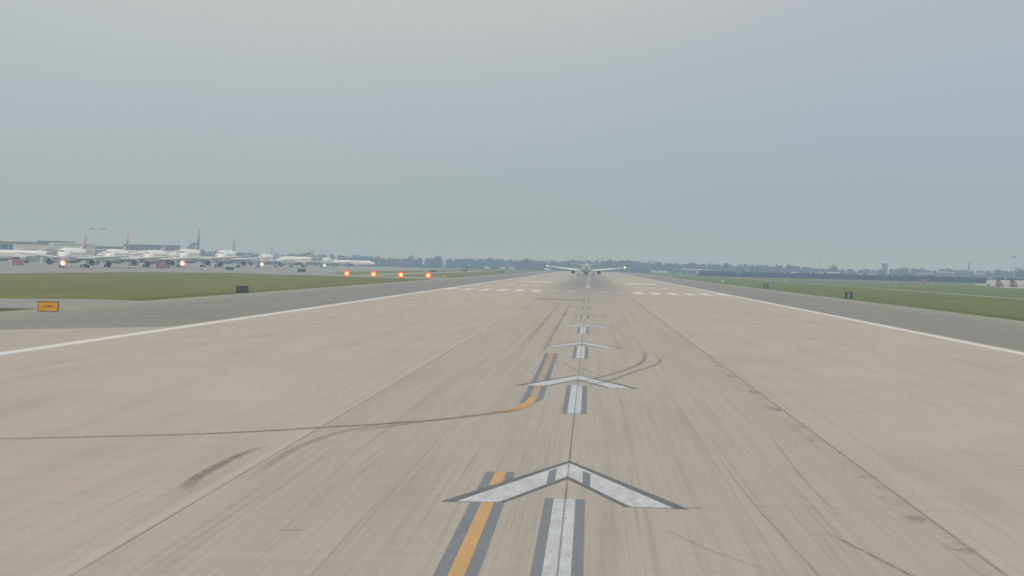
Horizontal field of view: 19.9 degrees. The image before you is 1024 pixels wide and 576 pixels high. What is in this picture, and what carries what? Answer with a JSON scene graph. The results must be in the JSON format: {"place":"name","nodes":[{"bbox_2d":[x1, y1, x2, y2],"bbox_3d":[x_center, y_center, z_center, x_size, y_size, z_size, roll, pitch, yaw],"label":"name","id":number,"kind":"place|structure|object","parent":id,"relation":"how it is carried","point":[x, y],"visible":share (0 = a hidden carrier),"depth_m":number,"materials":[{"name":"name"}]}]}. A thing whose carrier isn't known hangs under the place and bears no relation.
{"place":"outdoors","nodes":[
{"label":"outdoors","id":0,"kind":"place"},
{"bbox_2d":[0,327,164,350],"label":"taxiway entrance","id":1,"kind":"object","parent":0,"point":[15,339],"visible":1,"depth_m":184.74,"materials":[{"name":"concrete"}]},
{"bbox_2d":[0,261,453,308],"bbox_3d":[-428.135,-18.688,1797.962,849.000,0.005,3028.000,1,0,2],"label":"taxiway","id":2,"kind":"structure","parent":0,"point":[7,267],"depth_m":1189.57,"materials":[{"name":"grey concrete"}]},
{"bbox_2d":[12,259,23,265],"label":"truck","id":3,"kind":"object","parent":2,"relation":"on","point":[18,261],"visible":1,"depth_m":1294.58,"materials":[{"name":"red paint"}]},
{"bbox_2d":[0,242,56,262],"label":"airliner","id":4,"kind":"object","parent":2,"relation":"on","point":[5,255],"visible":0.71,"depth_m":1656.12,"materials":[{"name":"white paint"}]},
{"bbox_2d":[0,241,95,262],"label":"terminal building","id":5,"kind":"structure","parent":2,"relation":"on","point":[33,246],"depth_m":1984.17,"materials":[{"name":"metal"}]},
{"bbox_2d":[0,244,12,249],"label":"window","id":6,"kind":"structure","parent":5,"relation":"in","point":[2,246],"depth_m":1984.70,"materials":[{"name":"glass"}]},
{"bbox_2d":[28,250,39,261],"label":"door","id":7,"kind":"structure","parent":5,"relation":"in","point":[36,259],"depth_m":1984.21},
{"bbox_2d":[43,250,58,262],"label":"door","id":8,"kind":"structure","parent":5,"relation":"in","point":[55,253],"depth_m":1983.73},
{"bbox_2d":[15,235,141,267],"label":"airliner","id":9,"kind":"object","parent":2,"relation":"on","point":[70,255],"visible":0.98,"depth_m":1211.27,"materials":[{"name":"white paint"}]},
{"bbox_2d":[95,246,128,262],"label":"terminal building","id":10,"kind":"structure","parent":2,"relation":"on","point":[106,248],"depth_m":2496.96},
{"bbox_2d":[85,233,180,267],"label":"airliner","id":11,"kind":"object","parent":2,"relation":"on","point":[118,252],"visible":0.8,"depth_m":1323.71,"materials":[{"name":"white paint"}]},
{"bbox_2d":[96,243,196,263],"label":"airliner","id":12,"kind":"object","parent":2,"relation":"on","point":[192,246],"visible":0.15,"depth_m":2055.69,"materials":[{"name":"white paint"}]},
{"bbox_2d":[123,244,180,263],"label":"terminal building","id":13,"kind":"structure","parent":2,"relation":"on","point":[138,247],"depth_m":2594.26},
{"bbox_2d":[103,242,215,267],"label":"airliner","id":14,"kind":"object","parent":2,"relation":"on","point":[156,253],"visible":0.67,"depth_m":1428.50,"materials":[{"name":"white paint"}]},
{"bbox_2d":[156,262,166,268],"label":"truck","id":15,"kind":"object","parent":2,"relation":"on","point":[162,265],"visible":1,"depth_m":1332.85,"materials":[{"name":"red paint"}]},
{"bbox_2d":[135,228,253,267],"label":"airliner","id":16,"kind":"object","parent":2,"relation":"on","point":[196,251],"visible":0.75,"depth_m":1566.79,"materials":[{"name":"white paint"}]},
{"bbox_2d":[175,233,283,267],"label":"airliner","id":17,"kind":"object","parent":2,"relation":"on","point":[226,253],"visible":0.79,"depth_m":1730.53,"materials":[{"name":"white paint"}]},
{"bbox_2d":[223,254,271,264],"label":"terminal building","id":18,"kind":"structure","parent":2,"relation":"on","point":[249,256],"depth_m":2998.03,"materials":[{"name":"grey concrete"}]},
{"bbox_2d":[248,246,303,267],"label":"airliner","id":19,"kind":"object","parent":2,"relation":"on","point":[266,261],"visible":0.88,"depth_m":1952.49,"materials":[{"name":"white paint"}]},
{"bbox_2d":[273,250,334,267],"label":"airliner","id":20,"kind":"object","parent":2,"relation":"on","point":[303,263],"visible":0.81,"depth_m":2150.62,"materials":[{"name":"white paint"}]},
{"bbox_2d":[314,250,357,267],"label":"airliner","id":21,"kind":"object","parent":2,"relation":"on","point":[326,262],"visible":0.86,"depth_m":2408.61,"materials":[{"name":"white paint"}]},
{"bbox_2d":[326,255,374,266],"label":"airliner","id":22,"kind":"object","parent":2,"relation":"on","point":[359,262],"visible":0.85,"depth_m":2863.03,"materials":[{"name":"white paint"}]},
{"bbox_2d":[366,271,478,274],"bbox_3d":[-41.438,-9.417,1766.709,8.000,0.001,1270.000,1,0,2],"label":"service road","id":23,"kind":"structure","parent":0,"point":[422,273],"depth_m":1482.24,"materials":[{"name":"grey asphalt"}]},
{"bbox_2d":[0,271,1023,575],"bbox_3d":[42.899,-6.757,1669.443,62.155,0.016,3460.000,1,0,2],"label":"runway","id":24,"kind":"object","parent":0,"point":[564,423],"visible":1,"depth_m":83.03,"materials":[{"name":"concrete"}]},
{"bbox_2d":[547,255,625,275],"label":"airliner","id":25,"kind":"object","parent":24,"relation":"on","point":[585,269],"visible":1,"depth_m":1769.74,"materials":[{"name":"white paint"}]},
{"bbox_2d":[0,271,1023,351],"bbox_3d":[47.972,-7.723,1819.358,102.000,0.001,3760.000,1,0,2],"label":"runway shoulder","id":26,"kind":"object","parent":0,"point":[1003,333],"visible":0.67,"depth_m":332.18},
{"bbox_2d":[38,301,58,311],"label":"direction sign","id":27,"kind":"object","parent":26,"relation":"on","point":[49,306],"visible":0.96,"depth_m":259.61,"materials":[{"name":"yellow metal"}]},
{"bbox_2d":[0,260,1023,320],"bbox_3d":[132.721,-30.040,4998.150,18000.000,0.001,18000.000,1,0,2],"label":"grass ground","id":28,"kind":"structure","parent":0,"point":[141,286],"depth_m":679.89,"materials":[{"name":"green plant"}]},
{"bbox_2d":[236,286,248,292],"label":"distance sign","id":29,"kind":"object","parent":28,"relation":"on","point":[242,289],"visible":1,"depth_m":438.15,"materials":[{"name":"black metal"}]},
{"bbox_2d":[343,270,349,276],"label":"approach light","id":30,"kind":"object","parent":28,"relation":"on","point":[346,273],"visible":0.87,"depth_m":978.43,"materials":[{"name":"red"}]},
{"bbox_2d":[370,271,376,277],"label":"approach light","id":31,"kind":"object","parent":28,"relation":"on","point":[373,274],"visible":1,"depth_m":978.19,"materials":[{"name":"red"}]},
{"bbox_2d":[398,272,403,277],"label":"approach light","id":32,"kind":"object","parent":28,"relation":"on","point":[400,274],"visible":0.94,"depth_m":977.95,"materials":[{"name":"red"}]},
{"bbox_2d":[406,255,413,263],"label":"tree","id":33,"kind":"object","parent":28,"relation":"on","point":[410,258],"visible":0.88,"depth_m":3902.28,"materials":[{"name":"green plant"}]},
{"bbox_2d":[425,272,431,278],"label":"approach light","id":34,"kind":"object","parent":28,"relation":"on","point":[428,275],"visible":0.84,"depth_m":977.71,"materials":[{"name":"red"}]},
{"bbox_2d":[433,255,441,263],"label":"tree","id":35,"kind":"object","parent":28,"relation":"on","point":[437,260],"visible":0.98,"depth_m":3900.96,"materials":[{"name":"green plant"}]},
{"bbox_2d":[487,257,494,265],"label":"tree","id":36,"kind":"object","parent":28,"relation":"on","point":[490,261],"visible":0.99,"depth_m":3899.02,"materials":[{"name":"green plant"}]},
{"bbox_2d":[522,258,532,266],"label":"tree","id":37,"kind":"object","parent":28,"relation":"on","point":[526,263],"visible":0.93,"depth_m":3897.72,"materials":[{"name":"green plant"}]},
{"bbox_2d":[604,260,612,267],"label":"tree","id":38,"kind":"object","parent":28,"relation":"on","point":[607,263],"visible":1,"depth_m":3895.27,"materials":[{"name":"green plant"}]},
{"bbox_2d":[197,249,1022,277],"bbox_3d":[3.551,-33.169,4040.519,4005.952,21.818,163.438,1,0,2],"label":"woods","id":39,"kind":"object","parent":28,"relation":"on","point":[632,265],"visible":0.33,"depth_m":4021.33,"materials":[{"name":"green plant"}]},
{"bbox_2d":[618,260,627,268],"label":"tree","id":40,"kind":"object","parent":28,"relation":"on","point":[621,264],"visible":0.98,"depth_m":3893.18,"materials":[{"name":"green plant"}]},
{"bbox_2d":[272,260,1023,278],"bbox_3d":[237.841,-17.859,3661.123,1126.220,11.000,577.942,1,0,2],"label":"bushes","id":41,"kind":"object","parent":28,"relation":"on","point":[494,267],"visible":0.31,"depth_m":3527.76,"materials":[{"name":"green plant"}]},
{"bbox_2d":[681,268,688,273],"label":"shed","id":42,"kind":"structure","parent":28,"relation":"on","point":[683,269],"depth_m":3488.68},
{"bbox_2d":[686,262,694,268],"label":"tree","id":43,"kind":"object","parent":28,"relation":"on","point":[690,266],"visible":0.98,"depth_m":3892.32,"materials":[{"name":"green plant"}]},
{"bbox_2d":[690,269,710,273],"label":"shed","id":44,"kind":"structure","parent":28,"relation":"on","point":[699,270],"depth_m":3551.44,"materials":[{"name":"grey metal"}]},
{"bbox_2d":[706,263,714,270],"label":"tree","id":45,"kind":"object","parent":28,"relation":"on","point":[711,267],"visible":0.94,"depth_m":3890.96,"materials":[{"name":"green plant"}]},
{"bbox_2d":[722,263,728,270],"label":"tree","id":46,"kind":"object","parent":28,"relation":"on","point":[725,266],"visible":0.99,"depth_m":3910.99,"materials":[{"name":"green plant"}]},
{"bbox_2d":[774,265,780,271],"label":"tree","id":47,"kind":"object","parent":28,"relation":"on","point":[777,267],"visible":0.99,"depth_m":3888.82,"materials":[{"name":"green plant"}]},
{"bbox_2d":[785,264,790,271],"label":"tree","id":48,"kind":"object","parent":28,"relation":"on","point":[788,267],"visible":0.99,"depth_m":3889.37,"materials":[{"name":"green plant"}]},
{"bbox_2d":[829,265,836,271],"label":"tree","id":49,"kind":"object","parent":28,"relation":"on","point":[833,268],"visible":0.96,"depth_m":3886.28,"materials":[{"name":"green plant"}]},
{"bbox_2d":[845,292,852,298],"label":"distance sign","id":50,"kind":"object","parent":28,"relation":"on","point":[848,295],"visible":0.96,"depth_m":587.82,"materials":[{"name":"black metal"}]},
{"bbox_2d":[698,270,1023,282],"bbox_3d":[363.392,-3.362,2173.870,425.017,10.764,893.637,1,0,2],"label":"roadside scrub","id":51,"kind":"object","parent":28,"relation":"on","point":[931,278],"visible":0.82,"depth_m":2434.62,"materials":[{"name":"green plant"}]},
{"bbox_2d":[916,273,932,276],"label":"shed","id":52,"kind":"structure","parent":28,"relation":"on","point":[924,274],"depth_m":3481.22,"materials":[{"name":"grey metal"}]},
{"bbox_2d":[935,271,953,276],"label":"shed","id":53,"kind":"structure","parent":28,"relation":"on","point":[946,274],"depth_m":3540.32,"materials":[{"name":"grey metal"}]},
{"bbox_2d":[973,273,984,277],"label":"shed","id":54,"kind":"structure","parent":28,"relation":"on","point":[976,275],"depth_m":3479.44,"materials":[{"name":"white metal"}]},
{"bbox_2d":[993,269,1003,276],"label":"tree","id":55,"kind":"object","parent":28,"relation":"on","point":[997,273],"visible":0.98,"depth_m":3783.49,"materials":[{"name":"green plant"}]},
{"bbox_2d":[1013,267,1023,277],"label":"tree","id":56,"kind":"object","parent":28,"relation":"on","point":[1019,273],"visible":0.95,"depth_m":3483.44,"materials":[{"name":"green plant"}]},
{"bbox_2d":[0,0,1023,276],"label":"sky","id":57,"kind":"structure","parent":0,"point":[857,135],"materials":[{"name":"grey"}]},
{"bbox_2d":[726,277,1018,298],"bbox_3d":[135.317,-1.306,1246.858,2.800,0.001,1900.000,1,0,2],"label":"service track","id":58,"kind":"structure","parent":0,"point":[893,289],"depth_m":943.73,"materials":[{"name":"grey asphalt"}]},
{"bbox_2d":[882,263,887,273],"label":"tower block","id":59,"kind":"structure","parent":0,"point":[884,266],"depth_m":4382.50,"materials":[{"name":"grey concrete"}]},
{"bbox_2d":[974,284,1023,287],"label":"cargo apron","id":60,"kind":"object","parent":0,"point":[994,285],"visible":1,"depth_m":1647.30,"materials":[{"name":"concrete"}]},
{"bbox_2d":[986,280,996,285],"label":"truck","id":61,"kind":"object","parent":60,"relation":"on","point":[988,282],"visible":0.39,"depth_m":1582.42,"materials":[{"name":"white paint"}]},
{"bbox_2d":[996,281,1002,286],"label":"truck","id":62,"kind":"object","parent":60,"relation":"on","point":[999,283],"visible":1,"depth_m":1531.52,"materials":[{"name":"red paint"}]},
{"bbox_2d":[1000,280,1013,286],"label":"truck","id":63,"kind":"object","parent":60,"relation":"on","point":[1006,282],"visible":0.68,"depth_m":1552.34,"materials":[{"name":"white paint"}]},
{"bbox_2d":[1014,280,1023,286],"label":"truck","id":64,"kind":"object","parent":60,"relation":"on","point":[1018,282],"visible":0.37,"depth_m":1572.06,"materials":[{"name":"white paint"}]}
]}

